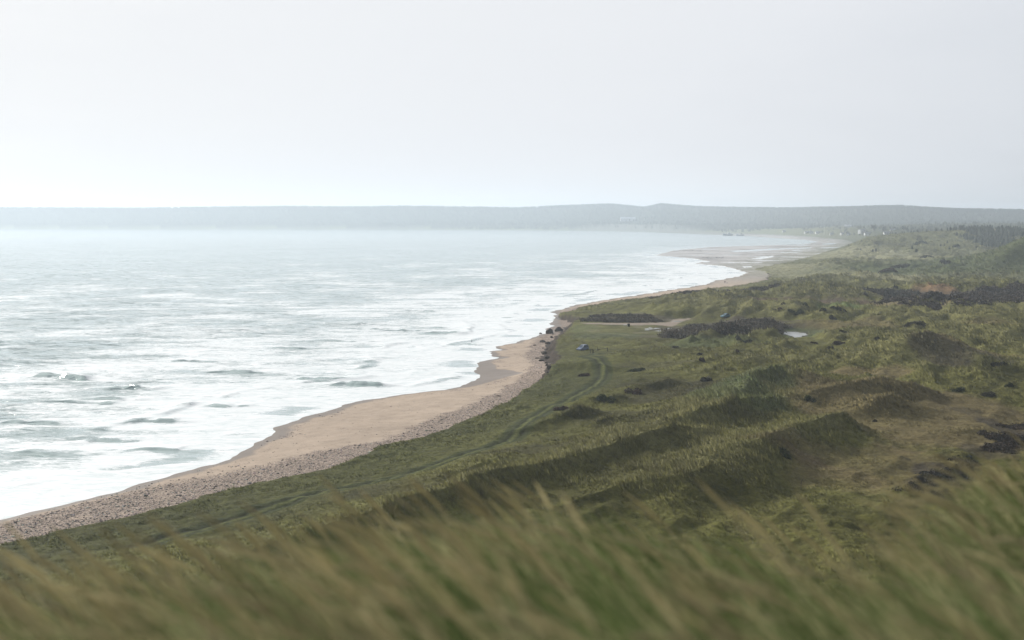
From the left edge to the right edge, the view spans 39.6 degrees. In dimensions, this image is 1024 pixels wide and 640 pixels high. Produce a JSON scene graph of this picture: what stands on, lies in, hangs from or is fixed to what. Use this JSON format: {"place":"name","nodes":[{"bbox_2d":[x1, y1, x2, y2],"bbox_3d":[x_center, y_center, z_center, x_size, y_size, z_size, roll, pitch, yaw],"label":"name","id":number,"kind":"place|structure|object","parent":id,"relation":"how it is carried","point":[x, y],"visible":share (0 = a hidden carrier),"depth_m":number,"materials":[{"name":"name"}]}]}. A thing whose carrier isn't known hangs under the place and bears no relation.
{"place":"outdoors","nodes":[
{"label":"outdoors","id":0,"kind":"place"},
{"bbox_2d":[0,229,843,519],"bbox_3d":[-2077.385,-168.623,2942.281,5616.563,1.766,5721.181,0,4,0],"label":"sea","id":1,"kind":"structure","parent":0,"point":[130,358],"depth_m":580.64,"materials":[{"name":"grey liquid"}]},
{"bbox_2d":[0,229,852,542],"bbox_3d":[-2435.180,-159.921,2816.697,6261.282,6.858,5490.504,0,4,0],"label":"beach","id":2,"kind":"structure","parent":0,"point":[388,421],"depth_m":287.16,"materials":[{"name":"beige sand"}]},
{"bbox_2d":[0,334,558,542],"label":"shingle","id":3,"kind":"object","parent":2,"relation":"on","point":[118,499],"visible":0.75,"depth_m":216.31,"materials":[{"name":"gravel"}]},
{"bbox_2d":[546,328,552,333],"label":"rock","id":4,"kind":"object","parent":2,"relation":"on","point":[549,331],"visible":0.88,"depth_m":516.37,"materials":[{"name":"grey stone"}]},
{"bbox_2d":[554,327,562,331],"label":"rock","id":5,"kind":"object","parent":2,"relation":"on","point":[557,329],"visible":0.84,"depth_m":526.67,"materials":[{"name":"grey stone"}]},
{"bbox_2d":[0,222,1023,635],"bbox_3d":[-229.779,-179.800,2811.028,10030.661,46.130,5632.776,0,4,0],"label":"dune ground","id":6,"kind":"structure","parent":0,"point":[908,458],"depth_m":234.92,"materials":[{"name":"green plant"}]},
{"bbox_2d":[114,353,613,548],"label":"vehicle track","id":7,"kind":"structure","parent":6,"relation":"on","point":[603,374],"depth_m":220.78,"materials":[{"name":"brown soil"}]},
{"bbox_2d":[5,559,902,637],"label":"hillside grass","id":8,"kind":"structure","parent":6,"relation":"on","point":[389,566],"depth_m":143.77,"materials":[{"name":"green plant"}]},
{"bbox_2d":[0,429,1023,639],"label":"marram grass","id":9,"kind":"structure","parent":6,"relation":"on","point":[514,586],"depth_m":4.01,"materials":[{"name":"green plant"}]},
{"bbox_2d":[553,405,568,410],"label":"dune shrub","id":10,"kind":"object","parent":6,"relation":"on","point":[561,408],"visible":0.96,"depth_m":279.16,"materials":[{"name":"green plant"}]},
{"bbox_2d":[576,344,588,350],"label":"parked car","id":11,"kind":"object","parent":6,"relation":"on","point":[583,347],"visible":1,"depth_m":413.10,"materials":[{"name":"blue paint"}]},
{"bbox_2d":[577,373,589,376],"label":"dune shrub","id":12,"kind":"object","parent":6,"relation":"on","point":[584,374],"visible":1,"depth_m":347.29,"materials":[{"name":"green plant"}]},
{"bbox_2d":[595,393,615,402],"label":"dune shrub","id":13,"kind":"object","parent":6,"relation":"on","point":[603,397],"visible":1,"depth_m":280.36,"materials":[{"name":"green plant"}]},
{"bbox_2d":[579,313,663,322],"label":"shore scrub","id":14,"kind":"object","parent":6,"relation":"on","point":[636,318],"visible":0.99,"depth_m":534.14,"materials":[{"name":"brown plant"}]},
{"bbox_2d":[624,387,641,394],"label":"dune shrub","id":15,"kind":"object","parent":6,"relation":"on","point":[636,391],"visible":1,"depth_m":295.33,"materials":[{"name":"green plant"}]},
{"bbox_2d":[626,367,645,371],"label":"dune shrub","id":16,"kind":"object","parent":6,"relation":"on","point":[635,369],"visible":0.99,"depth_m":343.47,"materials":[{"name":"green plant"}]},
{"bbox_2d":[700,376,712,381],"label":"dune shrub","id":17,"kind":"object","parent":6,"relation":"on","point":[705,379],"visible":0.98,"depth_m":320.24,"materials":[{"name":"green plant"}]},
{"bbox_2d":[648,283,779,298],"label":"heath","id":18,"kind":"object","parent":6,"relation":"on","point":[758,288],"visible":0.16,"depth_m":730.52,"materials":[{"name":"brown plant"}]},
{"bbox_2d":[657,315,791,338],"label":"scrub thicket","id":19,"kind":"object","parent":6,"relation":"on","point":[743,326],"visible":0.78,"depth_m":448.39,"materials":[{"name":"green plant"}]},
{"bbox_2d":[720,313,729,317],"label":"parked car","id":20,"kind":"object","parent":6,"relation":"on","point":[724,315],"visible":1,"depth_m":520.70,"materials":[{"name":"white paint"}]},
{"bbox_2d":[734,335,752,343],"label":"dune shrub","id":21,"kind":"object","parent":6,"relation":"on","point":[739,339],"visible":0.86,"depth_m":400.19,"materials":[{"name":"green plant"}]},
{"bbox_2d":[779,447,791,458],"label":"dune shrub","id":22,"kind":"object","parent":6,"relation":"on","point":[783,451],"visible":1,"depth_m":205.20,"materials":[{"name":"green plant"}]},
{"bbox_2d":[787,309,803,314],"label":"dune shrub","id":23,"kind":"object","parent":6,"relation":"on","point":[799,311],"visible":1,"depth_m":507.95,"materials":[{"name":"green plant"}]},
{"bbox_2d":[804,395,815,402],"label":"dune shrub","id":24,"kind":"object","parent":6,"relation":"on","point":[808,398],"visible":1,"depth_m":267.30,"materials":[{"name":"green plant"}]},
{"bbox_2d":[830,306,845,311],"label":"dune shrub","id":25,"kind":"object","parent":6,"relation":"on","point":[838,308],"visible":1,"depth_m":511.22,"materials":[{"name":"green plant"}]},
{"bbox_2d":[832,340,844,344],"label":"dune shrub","id":26,"kind":"object","parent":6,"relation":"on","point":[836,342],"visible":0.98,"depth_m":399.67,"materials":[{"name":"green plant"}]},
{"bbox_2d":[878,267,897,272],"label":"dune shrub","id":27,"kind":"object","parent":6,"relation":"on","point":[888,269],"visible":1,"depth_m":951.59,"materials":[{"name":"green plant"}]},
{"bbox_2d":[861,286,920,300],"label":"willow thicket","id":28,"kind":"object","parent":6,"relation":"on","point":[890,292],"visible":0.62,"depth_m":668.54,"materials":[{"name":"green plant"}]},
{"bbox_2d":[891,263,910,267],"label":"dune shrub","id":29,"kind":"object","parent":6,"relation":"on","point":[905,265],"visible":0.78,"depth_m":1085.59,"materials":[{"name":"green plant"}]},
{"bbox_2d":[900,320,925,326],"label":"dune shrub","id":30,"kind":"object","parent":6,"relation":"on","point":[918,322],"visible":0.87,"depth_m":451.97,"materials":[{"name":"green plant"}]},
{"bbox_2d":[803,218,1023,247],"bbox_3d":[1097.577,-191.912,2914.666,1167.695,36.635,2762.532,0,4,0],"label":"coastal wood","id":31,"kind":"object","parent":6,"relation":"on","point":[996,235],"visible":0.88,"depth_m":1737.97,"materials":[{"name":"green plant"}]},
{"bbox_2d":[888,455,981,500],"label":"slope heath","id":32,"kind":"object","parent":6,"relation":"on","point":[939,475],"visible":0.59,"depth_m":201.40,"materials":[{"name":"brown plant"}]},
{"bbox_2d":[860,228,1021,251],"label":"wood edge scrub","id":33,"kind":"object","parent":6,"relation":"on","point":[916,250],"visible":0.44,"depth_m":1617.71,"materials":[{"name":"green plant"}]},
{"bbox_2d":[939,259,950,263],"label":"dune shrub","id":34,"kind":"object","parent":6,"relation":"on","point":[943,261],"visible":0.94,"depth_m":1101.19,"materials":[{"name":"green plant"}]},
{"bbox_2d":[869,282,1023,310],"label":"heath thicket","id":35,"kind":"object","parent":6,"relation":"on","point":[986,294],"visible":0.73,"depth_m":561.35,"materials":[{"name":"brown plant"}]},
{"bbox_2d":[952,387,964,391],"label":"dune shrub","id":36,"kind":"object","parent":6,"relation":"on","point":[958,389],"visible":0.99,"depth_m":293.61,"materials":[{"name":"green plant"}]},
{"bbox_2d":[981,391,994,396],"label":"dune shrub","id":37,"kind":"object","parent":6,"relation":"on","point":[989,394],"visible":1,"depth_m":286.10,"materials":[{"name":"green plant"}]},
{"bbox_2d":[974,422,1023,453],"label":"corner heath","id":38,"kind":"object","parent":6,"relation":"on","point":[1008,443],"visible":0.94,"depth_m":234.56,"materials":[{"name":"brown plant"}]},
{"bbox_2d":[990,361,1008,366],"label":"dune shrub","id":39,"kind":"object","parent":6,"relation":"on","point":[994,364],"visible":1,"depth_m":333.53,"materials":[{"name":"green plant"}]},
{"bbox_2d":[1004,382,1013,386],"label":"dune shrub","id":40,"kind":"object","parent":6,"relation":"on","point":[1009,384],"visible":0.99,"depth_m":302.74,"materials":[{"name":"green plant"}]},
{"bbox_2d":[0,205,1023,231],"bbox_3d":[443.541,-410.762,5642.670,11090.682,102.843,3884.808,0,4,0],"label":"hills","id":41,"kind":"structure","parent":0,"point":[590,226],"depth_m":5511.06,"materials":[{"name":"grey"}]},
{"bbox_2d":[0,203,1023,228],"bbox_3d":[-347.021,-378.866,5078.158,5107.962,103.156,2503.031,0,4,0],"label":"hill forest","id":42,"kind":"object","parent":41,"relation":"on","point":[457,208],"visible":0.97,"depth_m":5649.14,"materials":[{"name":"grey plant"}]},
{"bbox_2d":[376,221,826,231],"bbox_3d":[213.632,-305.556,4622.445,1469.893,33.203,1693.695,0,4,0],"label":"plain wood","id":43,"kind":"object","parent":41,"relation":"on","point":[774,226],"visible":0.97,"depth_m":4694.32,"materials":[{"name":"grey plant"}]},
{"bbox_2d":[620,217,635,220],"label":"long hall","id":44,"kind":"structure","parent":41,"relation":"on","point":[626,218],"depth_m":5129.12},
{"bbox_2d":[0,0,1023,209],"label":"sky","id":45,"kind":"structure","parent":0,"point":[104,103],"materials":[{"name":"white"}]},
{"bbox_2d":[585,319,689,326],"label":"gravel road","id":46,"kind":"structure","parent":0,"point":[672,323],"depth_m":516.11,"materials":[{"name":"beige gravel"}]},
{"bbox_2d":[784,332,806,337],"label":"pond","id":47,"kind":"structure","parent":0,"point":[795,334],"depth_m":463.25,"materials":[{"name":"grey liquid"}]}
]}

